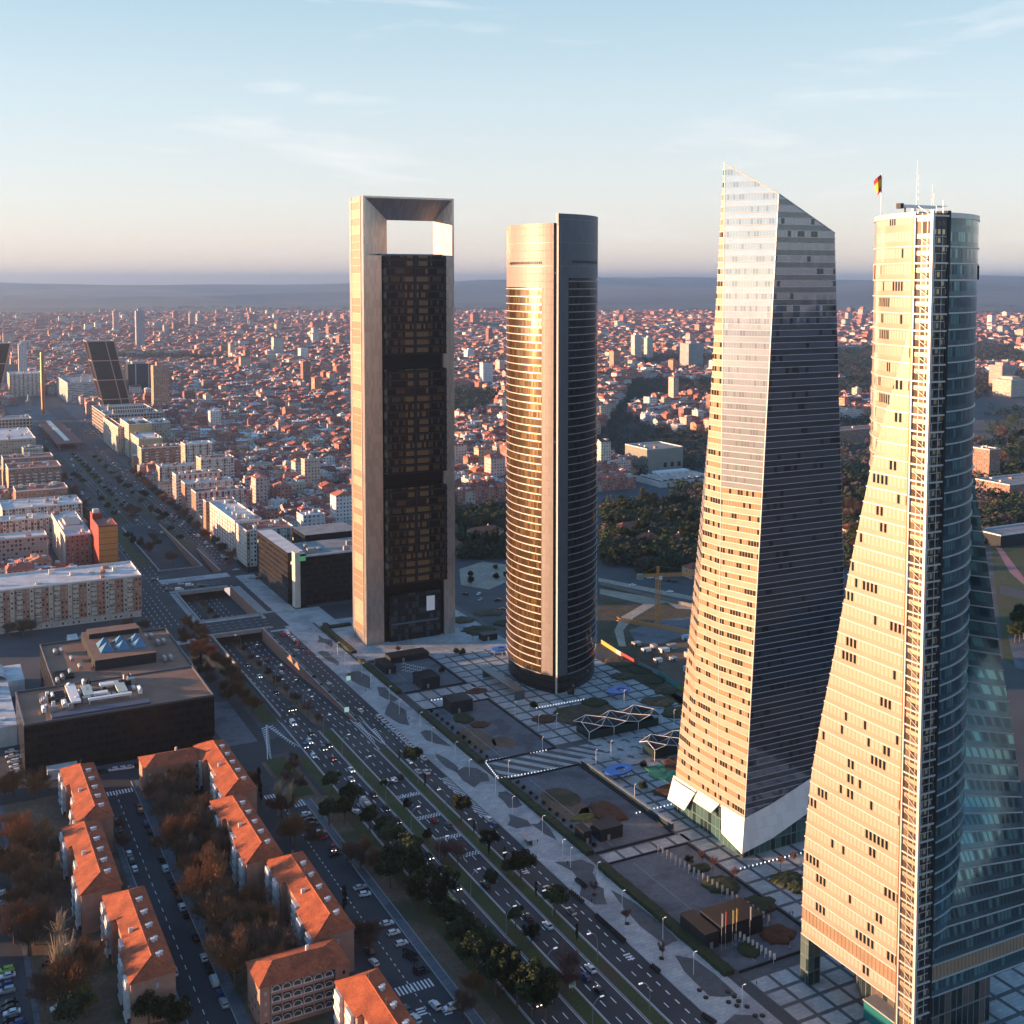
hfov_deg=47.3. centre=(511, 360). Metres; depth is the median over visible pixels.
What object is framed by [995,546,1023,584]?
park path
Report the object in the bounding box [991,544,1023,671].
riverside park
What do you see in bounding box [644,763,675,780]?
garden bed
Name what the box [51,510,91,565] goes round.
apartment block
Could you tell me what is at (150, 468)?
town house
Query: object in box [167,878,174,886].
car
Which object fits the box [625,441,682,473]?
warehouse
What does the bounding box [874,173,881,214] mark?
flag pole
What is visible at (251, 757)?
cross street
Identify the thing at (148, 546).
deciduous tree
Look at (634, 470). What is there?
town house
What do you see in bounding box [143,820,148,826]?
car
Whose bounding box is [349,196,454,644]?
framed skyscraper
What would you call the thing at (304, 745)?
car
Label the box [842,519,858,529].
deciduous tree
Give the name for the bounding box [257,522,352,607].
office building
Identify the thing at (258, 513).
town house
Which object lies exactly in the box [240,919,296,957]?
deciduous tree
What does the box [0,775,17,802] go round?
deciduous tree
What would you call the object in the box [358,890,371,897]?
car
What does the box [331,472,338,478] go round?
town house
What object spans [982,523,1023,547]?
pavilion
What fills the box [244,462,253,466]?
town house
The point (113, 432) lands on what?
apartment block
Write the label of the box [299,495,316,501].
town house
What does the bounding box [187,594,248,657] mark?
underpass island
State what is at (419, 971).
car
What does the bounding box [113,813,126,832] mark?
deciduous tree
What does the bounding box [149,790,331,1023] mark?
yard ground
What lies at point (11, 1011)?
car
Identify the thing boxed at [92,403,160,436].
office building
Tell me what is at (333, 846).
car
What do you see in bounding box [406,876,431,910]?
pine tree
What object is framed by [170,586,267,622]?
opening rim
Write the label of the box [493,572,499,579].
shrub
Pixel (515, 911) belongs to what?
pine tree
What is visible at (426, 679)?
kiosk
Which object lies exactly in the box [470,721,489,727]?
garden bed
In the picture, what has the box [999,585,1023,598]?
park road
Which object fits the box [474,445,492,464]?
tower block
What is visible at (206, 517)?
apartment block
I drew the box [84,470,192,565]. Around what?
grass island
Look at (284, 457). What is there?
town house
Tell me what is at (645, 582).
back road
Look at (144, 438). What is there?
apartment block
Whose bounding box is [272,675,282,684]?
deciduous tree
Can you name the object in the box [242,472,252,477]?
town house
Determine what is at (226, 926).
deciduous tree
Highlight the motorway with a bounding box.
[1008,635,1023,670]
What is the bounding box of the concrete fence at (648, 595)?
[600,582,691,606]
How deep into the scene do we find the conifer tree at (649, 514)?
963.98 m
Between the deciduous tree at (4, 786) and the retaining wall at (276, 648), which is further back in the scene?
the retaining wall at (276, 648)
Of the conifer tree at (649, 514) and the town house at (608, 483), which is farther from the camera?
the town house at (608, 483)
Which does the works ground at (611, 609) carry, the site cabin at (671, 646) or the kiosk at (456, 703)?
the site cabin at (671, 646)
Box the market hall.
[635,468,703,487]
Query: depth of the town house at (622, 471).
1168.20 m
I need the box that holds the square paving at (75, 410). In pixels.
[5,404,103,440]
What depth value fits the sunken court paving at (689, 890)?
433.31 m
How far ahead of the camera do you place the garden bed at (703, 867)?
405.86 m
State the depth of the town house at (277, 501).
1007.75 m
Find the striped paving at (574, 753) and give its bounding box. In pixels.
[487,734,676,776]
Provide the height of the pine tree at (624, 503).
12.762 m
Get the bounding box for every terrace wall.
[369,656,465,693]
[426,698,555,762]
[508,763,673,853]
[609,842,801,972]
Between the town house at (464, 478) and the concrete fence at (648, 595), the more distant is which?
the town house at (464, 478)
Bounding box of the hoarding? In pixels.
[601,639,683,691]
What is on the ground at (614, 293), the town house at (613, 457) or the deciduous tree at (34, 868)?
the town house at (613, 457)
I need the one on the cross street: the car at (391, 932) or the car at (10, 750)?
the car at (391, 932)
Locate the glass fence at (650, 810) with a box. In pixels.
[581,759,673,829]
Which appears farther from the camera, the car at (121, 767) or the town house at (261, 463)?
the town house at (261, 463)
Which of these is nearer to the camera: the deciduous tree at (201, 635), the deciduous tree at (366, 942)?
the deciduous tree at (366, 942)
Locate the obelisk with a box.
[40,352,45,415]
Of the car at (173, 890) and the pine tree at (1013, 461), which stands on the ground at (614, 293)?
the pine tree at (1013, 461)
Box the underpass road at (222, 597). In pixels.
[124,525,353,732]
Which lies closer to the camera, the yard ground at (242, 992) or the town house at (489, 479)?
the yard ground at (242, 992)
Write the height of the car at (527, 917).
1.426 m
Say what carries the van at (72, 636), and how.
on the ground at (614, 293)
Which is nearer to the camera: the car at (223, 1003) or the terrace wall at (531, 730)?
the car at (223, 1003)
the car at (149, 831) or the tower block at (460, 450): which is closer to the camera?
the car at (149, 831)
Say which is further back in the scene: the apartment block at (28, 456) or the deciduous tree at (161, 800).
the apartment block at (28, 456)
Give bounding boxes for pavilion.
[574,705,661,739]
[639,730,679,760]
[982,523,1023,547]
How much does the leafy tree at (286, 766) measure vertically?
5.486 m
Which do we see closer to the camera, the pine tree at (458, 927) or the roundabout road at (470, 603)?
the pine tree at (458, 927)
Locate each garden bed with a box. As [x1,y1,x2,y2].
[453,713,473,723]
[455,616,475,623]
[460,625,496,635]
[465,688,486,693]
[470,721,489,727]
[474,608,503,615]
[492,619,506,625]
[531,714,555,723]
[553,704,614,725]
[571,813,594,821]
[581,697,608,707]
[589,801,627,821]
[603,656,641,667]
[610,672,633,679]
[628,664,658,673]
[641,696,674,706]
[644,676,664,683]
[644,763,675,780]
[651,783,670,798]
[654,686,677,694]
[661,705,681,718]
[663,758,676,769]
[690,863,710,872]
[701,875,739,894]
[735,894,775,914]
[737,941,761,958]
[759,923,796,944]
[768,871,802,886]
[786,880,802,894]
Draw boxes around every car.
[0,964,14,974]
[0,971,15,980]
[0,979,13,988]
[0,984,15,995]
[0,997,18,1006]
[0,1003,18,1012]
[1,1012,19,1023]
[3,1007,20,1017]
[5,748,14,753]
[5,753,16,758]
[7,758,18,763]
[9,763,19,768]
[9,1017,25,1023]
[41,959,52,968]
[50,1004,56,1012]
[97,769,105,773]
[108,766,118,771]
[116,765,125,770]
[123,764,133,769]
[125,850,132,856]
[128,857,134,863]
[131,865,137,872]
[137,807,142,813]
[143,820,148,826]
[146,828,152,834]
[157,855,164,862]
[161,864,168,872]
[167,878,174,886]
[171,886,178,894]
[175,895,182,903]
[178,902,186,911]
[181,910,189,918]
[191,933,199,942]
[200,953,207,962]
[204,963,212,973]
[215,988,224,998]
[218,997,228,1008]
[300,811,311,816]
[302,742,308,748]
[304,817,315,821]
[306,738,312,743]
[309,821,318,825]
[320,744,326,750]
[326,741,332,747]
[328,851,341,857]
[329,755,335,760]
[331,842,336,851]
[347,776,354,781]
[348,767,354,772]
[352,809,361,814]
[353,884,366,890]
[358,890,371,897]
[364,947,375,955]
[368,958,379,966]
[370,790,376,796]
[379,919,393,925]
[382,804,389,811]
[386,928,400,936]
[393,817,401,823]
[394,939,408,947]
[397,773,403,778]
[403,1004,412,1013]
[410,1012,421,1023]
[412,964,428,972]
[414,768,421,773]
[415,967,429,975]
[420,755,427,760]
[422,769,430,774]
[424,852,433,859]
[428,999,441,1010]
[429,817,437,822]
[438,865,444,871]
[443,1001,457,1012]
[444,821,452,827]
[480,881,489,888]
[484,816,492,821]
[490,821,498,827]
[523,913,533,921]
[532,1001,541,1007]
[542,921,553,929]
[566,908,575,914]
[580,972,591,981]
[584,963,596,973]
[593,985,605,996]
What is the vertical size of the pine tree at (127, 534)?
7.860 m
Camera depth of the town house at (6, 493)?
1044.51 m
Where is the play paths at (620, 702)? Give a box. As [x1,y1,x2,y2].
[603,698,680,720]
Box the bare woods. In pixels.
[8,309,1023,572]
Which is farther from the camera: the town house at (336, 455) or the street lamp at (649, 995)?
the town house at (336, 455)
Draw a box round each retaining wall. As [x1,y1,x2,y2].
[122,527,158,569]
[159,524,202,565]
[175,592,199,619]
[196,548,220,572]
[211,635,280,717]
[230,585,259,613]
[262,628,356,721]
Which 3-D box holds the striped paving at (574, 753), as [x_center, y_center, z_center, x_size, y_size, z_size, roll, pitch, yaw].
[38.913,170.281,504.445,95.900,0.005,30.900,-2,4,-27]
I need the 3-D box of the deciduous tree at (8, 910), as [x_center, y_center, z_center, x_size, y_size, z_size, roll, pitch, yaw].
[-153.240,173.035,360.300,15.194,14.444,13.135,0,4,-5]
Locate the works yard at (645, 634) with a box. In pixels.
[629,617,690,643]
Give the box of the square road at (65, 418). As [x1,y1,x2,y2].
[4,364,109,450]
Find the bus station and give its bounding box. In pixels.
[37,420,82,449]
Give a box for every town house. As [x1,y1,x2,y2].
[0,488,12,499]
[0,559,14,573]
[5,561,33,573]
[14,558,26,562]
[25,553,51,565]
[34,563,49,570]
[39,566,62,569]
[52,560,65,567]
[137,463,147,478]
[145,471,156,484]
[146,463,158,472]
[158,479,172,496]
[199,515,203,529]
[234,458,244,466]
[234,462,242,471]
[234,471,243,478]
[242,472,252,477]
[242,475,250,489]
[243,456,257,463]
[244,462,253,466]
[244,469,264,473]
[247,465,257,469]
[247,490,250,505]
[248,506,262,511]
[250,484,269,496]
[252,501,267,506]
[253,509,262,519]
[254,460,271,466]
[256,466,272,473]
[257,457,269,461]
[259,453,271,460]
[262,473,275,477]
[267,496,286,506]
[269,468,285,477]
[269,478,282,485]
[270,459,283,466]
[272,455,286,459]
[272,457,283,460]
[273,465,282,470]
[279,509,299,518]
[280,502,299,510]
[281,472,298,478]
[282,460,290,465]
[282,465,290,471]
[282,477,291,481]
[283,515,296,526]
[285,479,305,493]
[286,498,300,503]
[292,487,298,494]
[292,494,301,498]
[293,475,304,480]
[297,501,309,508]
[297,505,309,511]
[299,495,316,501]
[301,489,323,496]
[303,501,316,507]
[306,482,314,488]
[313,496,329,507]
[316,481,337,490]
[318,453,334,464]
[319,503,329,512]
[319,509,328,515]
[320,462,332,466]
[320,466,336,472]
[320,476,333,482]
[320,487,337,496]
[321,470,331,477]
[325,447,337,454]
[325,516,332,523]
[329,454,340,457]
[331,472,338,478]
[332,477,338,483]
[333,465,347,472]
[335,457,344,463]
[336,483,351,490]
[339,469,350,483]
[341,457,350,466]
[455,463,466,470]
[455,471,467,479]
[455,482,472,487]
[457,469,470,474]
[461,475,481,482]
[463,487,474,504]
[467,463,480,469]
[468,472,488,476]
[469,479,486,487]
[471,465,483,473]
[471,486,487,503]
[481,475,495,485]
[484,485,498,501]
[493,482,506,500]
[495,480,505,484]
[597,476,614,491]
[601,461,617,470]
[606,471,618,475]
[610,457,630,471]
[611,454,619,459]
[611,474,627,489]
[616,468,630,474]
[619,454,633,465]
[625,473,635,488]
[631,466,638,474]
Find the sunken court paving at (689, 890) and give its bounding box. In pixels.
[370,658,801,971]
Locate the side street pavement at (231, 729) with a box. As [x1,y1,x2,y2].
[0,701,483,1023]
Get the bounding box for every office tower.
[90,508,117,564]
[125,361,153,389]
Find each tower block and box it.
[18,341,26,370]
[112,309,118,329]
[135,309,144,346]
[151,362,169,403]
[188,312,193,323]
[251,473,267,505]
[263,503,277,519]
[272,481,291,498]
[291,450,307,459]
[291,458,303,474]
[297,508,324,526]
[301,456,319,484]
[330,489,351,524]
[455,442,466,463]
[463,454,478,464]
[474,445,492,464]
[484,453,504,478]
[631,333,641,356]
[644,336,652,357]
[680,341,703,366]
[989,362,1015,386]
[992,376,1023,396]
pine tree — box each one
[53,991,92,1023]
[104,502,110,511]
[111,510,117,515]
[123,531,133,540]
[130,989,161,1023]
[150,993,175,1023]
[153,538,162,543]
[159,511,168,521]
[165,995,193,1023]
[176,534,183,542]
[318,798,338,824]
[320,770,341,793]
[332,795,355,823]
[338,782,364,812]
[358,803,378,831]
[373,815,395,832]
[373,853,407,887]
[377,821,406,847]
[377,851,402,873]
[379,778,390,790]
[381,842,400,857]
[397,830,417,842]
[397,833,424,869]
[399,849,426,868]
[402,871,426,900]
[403,798,411,812]
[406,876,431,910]
[410,862,436,878]
[422,828,432,843]
[422,880,449,912]
[430,865,460,889]
[430,897,458,932]
[441,901,474,937]
[444,917,469,940]
[455,930,487,971]
[458,537,468,542]
[464,522,474,528]
[464,918,492,934]
[471,938,503,978]
[477,953,510,995]
[479,925,499,959]
[483,515,495,523]
[483,867,498,892]
[484,536,498,547]
[488,944,521,986]
[490,512,502,519]
[499,966,531,1008]
[500,859,514,877]
[505,904,523,927]
[514,970,549,1016]
[515,956,556,984]
[520,922,541,944]
[528,974,560,1021]
[607,515,620,521]
[608,546,624,564]
[610,508,625,515]
[612,526,627,536]
[614,498,626,503]
[616,501,629,508]
[627,529,637,536]
[632,502,640,509]
[634,552,641,558]
[635,516,650,526]
[635,523,644,528]
[638,536,648,544]
[640,497,656,505]
[640,548,654,557]
[647,492,658,500]
[657,498,668,506]
[663,512,674,520]
[667,492,681,503]
[669,509,681,518]
[677,526,688,534]
[678,492,689,502]
[681,512,693,521]
[687,526,698,533]
[843,478,854,486]
[848,536,855,542]
[849,511,859,517]
[849,525,857,533]
[855,473,865,479]
[855,488,864,496]
[988,490,998,497]
[1002,469,1014,474]
[1005,438,1013,443]
[1007,623,1023,642]
[1009,429,1019,438]
[1009,459,1020,463]
[1009,611,1023,621]
[1012,469,1021,473]
[1013,603,1023,612]
[1014,451,1021,457]
[1015,621,1023,641]
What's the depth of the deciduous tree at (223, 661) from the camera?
608.31 m
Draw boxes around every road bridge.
[157,566,224,594]
[198,613,272,637]
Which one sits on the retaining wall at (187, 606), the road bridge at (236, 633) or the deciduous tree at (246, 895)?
the road bridge at (236, 633)
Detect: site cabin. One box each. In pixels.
[631,640,641,645]
[641,647,650,651]
[650,643,657,650]
[653,657,662,662]
[658,646,669,652]
[666,642,676,649]
[669,656,677,661]
[681,634,688,640]
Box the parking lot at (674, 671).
[652,642,687,702]
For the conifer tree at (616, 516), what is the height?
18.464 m
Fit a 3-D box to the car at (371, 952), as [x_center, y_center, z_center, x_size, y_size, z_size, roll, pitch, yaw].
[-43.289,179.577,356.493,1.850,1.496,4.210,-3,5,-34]
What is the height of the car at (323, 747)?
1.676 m
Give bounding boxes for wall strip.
[271,635,359,721]
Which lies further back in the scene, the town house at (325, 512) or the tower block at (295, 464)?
the tower block at (295, 464)
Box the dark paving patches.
[317,636,763,1023]
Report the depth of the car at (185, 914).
375.59 m
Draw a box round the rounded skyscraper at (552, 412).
[506,213,597,694]
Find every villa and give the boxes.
[455,540,462,554]
[466,524,503,540]
[616,519,656,529]
[636,530,658,544]
[682,562,695,578]
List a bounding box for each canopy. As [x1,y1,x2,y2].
[480,666,524,699]
[491,646,506,655]
[605,763,631,777]
[607,686,629,698]
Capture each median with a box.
[57,451,197,547]
[322,731,606,1023]
[379,748,668,1023]
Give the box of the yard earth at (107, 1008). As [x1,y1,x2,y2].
[3,795,176,1023]
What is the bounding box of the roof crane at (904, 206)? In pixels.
[896,203,942,212]
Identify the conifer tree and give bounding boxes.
[129,534,136,542]
[136,537,143,547]
[455,512,462,527]
[472,529,480,539]
[474,517,483,525]
[481,530,488,540]
[487,498,494,507]
[490,527,500,547]
[612,511,621,523]
[625,514,633,521]
[638,487,648,502]
[642,506,652,518]
[688,506,695,519]
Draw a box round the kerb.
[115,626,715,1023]
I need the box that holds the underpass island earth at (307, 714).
[244,658,326,728]
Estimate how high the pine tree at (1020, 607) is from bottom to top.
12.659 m
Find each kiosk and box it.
[375,657,395,673]
[384,647,428,662]
[412,669,439,688]
[442,692,472,713]
[479,631,497,640]
[574,823,591,843]
[590,816,622,841]
[680,909,719,948]
[700,897,762,943]
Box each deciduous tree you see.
[0,767,26,796]
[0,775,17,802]
[0,808,57,853]
[0,811,33,837]
[0,837,29,879]
[0,841,45,885]
[0,881,40,905]
[0,900,38,943]
[2,622,16,636]
[2,896,58,944]
[4,913,52,955]
[7,856,55,896]
[15,619,32,636]
[16,769,51,799]
[23,967,64,1010]
[24,618,37,634]
[26,765,53,780]
[28,832,60,866]
[34,906,67,943]
[36,848,58,879]
[39,947,109,1006]
[42,445,48,451]
[47,933,112,985]
[61,471,68,479]
[68,484,78,492]
[69,490,81,496]
[82,499,89,507]
[82,506,90,514]
[83,514,89,523]
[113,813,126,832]
[114,831,131,847]
[118,615,133,624]
[121,504,131,514]
[130,468,136,476]
[130,505,143,514]
[134,471,142,477]
[135,619,150,627]
[136,497,145,502]
[138,773,174,798]
[141,540,155,555]
[142,479,152,488]
[145,770,195,808]
[145,809,200,861]
[147,505,154,511]
[147,531,159,539]
[147,787,185,818]
[148,485,156,491]
[154,488,164,495]
[154,766,193,795]
[155,807,191,838]
[156,514,164,519]
[158,492,168,500]
[164,549,180,564]
[166,498,175,508]
[168,761,200,793]
[171,791,209,815]
[171,844,239,906]
[172,503,182,514]
[172,863,219,891]
[173,840,221,875]
[174,835,200,859]
[176,800,216,847]
[177,625,186,634]
[178,508,188,519]
[178,631,194,643]
[180,615,193,626]
[183,516,194,522]
[185,790,216,814]
[186,804,211,843]
[186,879,227,930]
[187,619,202,630]
[187,639,198,649]
[190,647,201,657]
[191,657,205,665]
[192,520,201,528]
[192,623,209,634]
[193,631,210,639]
[194,637,209,652]
[196,820,227,843]
[197,662,216,676]
[198,892,246,938]
[199,528,210,535]
[199,643,218,659]
[199,921,265,990]
[203,914,246,966]
[204,670,218,681]
[207,607,213,613]
[207,648,225,666]
[207,827,231,858]
[209,535,218,542]
[216,542,227,551]
[217,678,230,689]
[218,655,232,669]
[218,687,236,703]
[219,662,242,679]
[223,547,235,561]
[224,878,273,909]
[228,668,246,681]
[228,899,286,928]
[229,678,246,697]
[231,909,264,936]
[233,636,239,644]
[236,909,284,950]
[237,687,250,701]
[240,644,247,650]
[240,693,266,713]
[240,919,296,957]
[243,937,297,967]
[246,654,255,658]
[247,770,260,783]
[252,917,303,950]
[255,660,263,665]
[263,666,273,676]
[263,789,300,817]
[268,942,299,952]
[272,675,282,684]
[273,813,304,843]
[275,811,312,847]
[280,769,296,782]
[282,683,290,691]
[288,755,301,771]
[289,691,303,703]
[290,773,308,787]
[301,700,315,709]
[302,826,325,847]
[313,713,322,721]
[338,838,355,863]
[341,842,359,865]
[351,915,371,940]
[352,848,369,868]
[353,833,377,859]
[354,931,378,950]
[356,918,384,945]
[362,845,383,873]
[367,850,381,867]
[434,837,456,860]
[445,840,468,863]
[450,985,478,1018]
[457,969,488,996]
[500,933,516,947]
[550,956,580,992]
[551,939,581,969]
[842,497,859,507]
[842,509,855,516]
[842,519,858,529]
[847,539,854,549]
[848,503,861,510]
[996,426,1008,435]
[1000,451,1008,462]
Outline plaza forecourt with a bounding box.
[314,609,506,660]
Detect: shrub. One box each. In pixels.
[439,666,444,672]
[459,648,465,653]
[467,576,473,583]
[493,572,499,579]
[530,701,537,707]
[638,780,647,788]
[639,760,647,767]
[684,854,693,862]
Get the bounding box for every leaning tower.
[0,342,10,392]
[83,339,130,404]
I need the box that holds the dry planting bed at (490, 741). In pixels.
[458,727,597,823]
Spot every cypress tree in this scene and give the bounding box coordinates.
[256,767,262,793]
[258,783,262,804]
[342,885,347,910]
[575,923,578,939]
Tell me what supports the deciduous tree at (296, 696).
on the underpass island earth at (307, 714)
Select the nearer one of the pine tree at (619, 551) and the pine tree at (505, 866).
the pine tree at (505, 866)
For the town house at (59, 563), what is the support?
on the ground at (614, 293)
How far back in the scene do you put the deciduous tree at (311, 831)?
422.09 m
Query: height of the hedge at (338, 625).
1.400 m
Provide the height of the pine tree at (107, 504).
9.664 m
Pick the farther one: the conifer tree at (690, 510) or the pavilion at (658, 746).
the conifer tree at (690, 510)
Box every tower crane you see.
[616,617,689,633]
[637,566,694,623]
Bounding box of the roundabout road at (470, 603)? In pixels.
[455,536,506,621]
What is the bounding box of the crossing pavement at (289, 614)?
[158,573,333,644]
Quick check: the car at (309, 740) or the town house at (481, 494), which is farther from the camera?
the town house at (481, 494)
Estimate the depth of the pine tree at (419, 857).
396.98 m
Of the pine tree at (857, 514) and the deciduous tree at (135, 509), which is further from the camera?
the deciduous tree at (135, 509)
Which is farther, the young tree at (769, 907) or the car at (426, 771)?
the car at (426, 771)
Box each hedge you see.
[320,625,356,653]
[322,622,351,628]
[358,658,401,693]
[417,708,484,763]
[499,777,593,855]
[598,862,733,976]
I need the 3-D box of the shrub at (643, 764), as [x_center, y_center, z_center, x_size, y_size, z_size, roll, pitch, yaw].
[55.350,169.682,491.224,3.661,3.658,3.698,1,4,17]
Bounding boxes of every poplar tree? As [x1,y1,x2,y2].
[44,907,71,944]
[46,934,65,999]
[51,930,81,960]
[270,776,282,815]
[281,782,293,816]
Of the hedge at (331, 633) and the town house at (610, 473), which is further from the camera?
the town house at (610, 473)
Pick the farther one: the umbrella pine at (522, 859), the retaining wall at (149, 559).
the retaining wall at (149, 559)
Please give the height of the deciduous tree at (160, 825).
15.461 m
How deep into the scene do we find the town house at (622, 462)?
1212.59 m
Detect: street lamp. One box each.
[470,868,480,897]
[506,905,516,936]
[587,933,597,960]
[639,982,649,1012]
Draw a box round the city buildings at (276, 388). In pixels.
[0,306,1023,573]
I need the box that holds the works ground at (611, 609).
[598,586,691,686]
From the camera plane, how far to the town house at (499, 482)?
1107.10 m
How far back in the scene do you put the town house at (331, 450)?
1291.18 m
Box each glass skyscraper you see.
[667,163,843,857]
[800,200,1023,1023]
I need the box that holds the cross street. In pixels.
[0,644,470,1023]
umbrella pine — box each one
[402,745,423,769]
[451,793,472,820]
[478,829,500,852]
[508,848,536,879]
[540,883,569,913]
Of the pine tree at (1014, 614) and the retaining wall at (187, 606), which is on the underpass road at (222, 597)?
the retaining wall at (187, 606)
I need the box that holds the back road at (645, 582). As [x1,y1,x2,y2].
[598,569,693,595]
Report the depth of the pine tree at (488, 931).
349.67 m
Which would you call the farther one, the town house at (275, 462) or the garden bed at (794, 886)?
the town house at (275, 462)
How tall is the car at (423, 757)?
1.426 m
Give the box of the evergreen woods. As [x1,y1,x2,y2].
[40,305,1023,572]
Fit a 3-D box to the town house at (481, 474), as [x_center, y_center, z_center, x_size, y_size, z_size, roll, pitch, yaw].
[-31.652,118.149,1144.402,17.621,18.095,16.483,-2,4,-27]
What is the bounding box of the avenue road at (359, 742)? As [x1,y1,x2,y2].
[49,448,713,1023]
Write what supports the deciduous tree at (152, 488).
on the ground at (614, 293)
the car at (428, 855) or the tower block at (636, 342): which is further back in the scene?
the tower block at (636, 342)
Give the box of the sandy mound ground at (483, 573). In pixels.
[459,562,505,588]
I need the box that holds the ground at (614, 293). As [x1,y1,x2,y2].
[0,275,1023,1023]
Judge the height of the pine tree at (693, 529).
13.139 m
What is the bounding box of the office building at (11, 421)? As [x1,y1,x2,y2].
[0,414,31,431]
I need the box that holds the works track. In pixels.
[600,589,691,645]
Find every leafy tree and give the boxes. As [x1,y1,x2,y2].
[75,979,98,1016]
[284,762,292,770]
[288,752,297,759]
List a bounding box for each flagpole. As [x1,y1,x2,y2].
[721,914,722,950]
[725,912,726,948]
[732,911,733,946]
[736,908,737,925]
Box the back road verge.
[598,578,692,599]
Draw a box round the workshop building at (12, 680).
[0,664,24,747]
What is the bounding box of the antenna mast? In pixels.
[916,159,918,211]
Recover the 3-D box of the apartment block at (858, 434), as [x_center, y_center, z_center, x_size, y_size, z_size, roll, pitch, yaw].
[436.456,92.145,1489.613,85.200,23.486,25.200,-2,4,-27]
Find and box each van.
[67,634,80,639]
[209,974,218,987]
[289,718,296,725]
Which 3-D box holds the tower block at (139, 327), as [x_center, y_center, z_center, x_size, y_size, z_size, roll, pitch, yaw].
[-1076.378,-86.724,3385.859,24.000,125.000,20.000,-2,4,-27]
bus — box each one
[359,796,371,807]
[443,891,459,903]
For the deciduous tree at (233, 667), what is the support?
on the grass belt at (502, 1005)
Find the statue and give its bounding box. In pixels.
[25,394,31,410]
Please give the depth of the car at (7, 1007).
328.05 m
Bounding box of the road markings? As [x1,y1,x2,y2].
[65,451,700,1023]
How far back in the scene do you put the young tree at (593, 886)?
387.92 m
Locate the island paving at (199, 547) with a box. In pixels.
[87,483,217,563]
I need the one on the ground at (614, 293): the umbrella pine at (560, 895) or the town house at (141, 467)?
the town house at (141, 467)
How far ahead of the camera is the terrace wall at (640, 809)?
454.55 m
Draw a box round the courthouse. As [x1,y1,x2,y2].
[56,374,96,403]
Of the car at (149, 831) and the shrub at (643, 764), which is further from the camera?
the shrub at (643, 764)
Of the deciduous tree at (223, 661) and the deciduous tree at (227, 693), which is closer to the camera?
the deciduous tree at (227, 693)
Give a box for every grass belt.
[206,651,529,1023]
[261,757,530,1023]
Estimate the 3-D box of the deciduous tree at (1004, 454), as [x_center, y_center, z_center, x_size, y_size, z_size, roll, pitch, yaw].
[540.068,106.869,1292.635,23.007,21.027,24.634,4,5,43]
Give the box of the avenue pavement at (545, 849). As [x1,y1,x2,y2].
[285,623,782,1023]
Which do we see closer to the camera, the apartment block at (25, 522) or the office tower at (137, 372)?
the apartment block at (25, 522)
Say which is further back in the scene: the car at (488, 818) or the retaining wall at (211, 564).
the retaining wall at (211, 564)
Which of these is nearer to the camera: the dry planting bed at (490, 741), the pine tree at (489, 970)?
the pine tree at (489, 970)
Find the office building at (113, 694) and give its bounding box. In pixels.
[15,623,214,779]
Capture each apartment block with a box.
[0,427,35,455]
[0,494,82,517]
[0,510,52,546]
[0,530,47,562]
[0,561,141,633]
[1,451,52,487]
[5,460,61,487]
[7,371,40,396]
[13,481,67,498]
[22,444,42,453]
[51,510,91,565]
[58,762,114,852]
[59,817,122,933]
[100,885,176,1023]
[103,415,123,453]
[120,416,151,456]
[130,432,162,457]
[137,443,180,464]
[138,747,201,799]
[146,418,170,442]
[156,461,195,487]
[172,469,221,505]
[181,437,212,462]
[181,476,232,514]
[191,484,246,522]
[193,737,257,811]
[196,454,233,478]
[203,496,234,536]
[209,499,261,559]
[209,791,283,897]
[236,518,293,571]
[245,938,350,1023]
[264,850,355,971]
[333,968,415,1023]
[840,423,870,444]
[972,444,1000,477]
[975,473,1023,497]
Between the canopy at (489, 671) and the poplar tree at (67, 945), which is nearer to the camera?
the poplar tree at (67, 945)
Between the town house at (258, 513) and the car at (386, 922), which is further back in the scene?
the town house at (258, 513)
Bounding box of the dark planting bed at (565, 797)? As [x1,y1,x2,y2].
[544,788,580,806]
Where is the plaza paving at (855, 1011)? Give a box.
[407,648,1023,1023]
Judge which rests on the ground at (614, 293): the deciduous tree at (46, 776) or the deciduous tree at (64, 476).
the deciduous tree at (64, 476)
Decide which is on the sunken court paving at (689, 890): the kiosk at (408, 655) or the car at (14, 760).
the kiosk at (408, 655)
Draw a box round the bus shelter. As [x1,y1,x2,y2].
[520,833,532,845]
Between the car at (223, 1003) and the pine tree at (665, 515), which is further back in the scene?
the pine tree at (665, 515)
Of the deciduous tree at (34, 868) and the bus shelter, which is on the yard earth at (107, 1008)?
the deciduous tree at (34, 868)
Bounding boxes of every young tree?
[589,880,598,897]
[620,908,631,920]
[657,941,665,957]
[697,850,706,860]
[708,855,717,867]
[731,866,740,875]
[766,903,775,917]
[776,855,784,869]
[789,851,798,866]
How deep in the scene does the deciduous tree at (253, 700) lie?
551.79 m

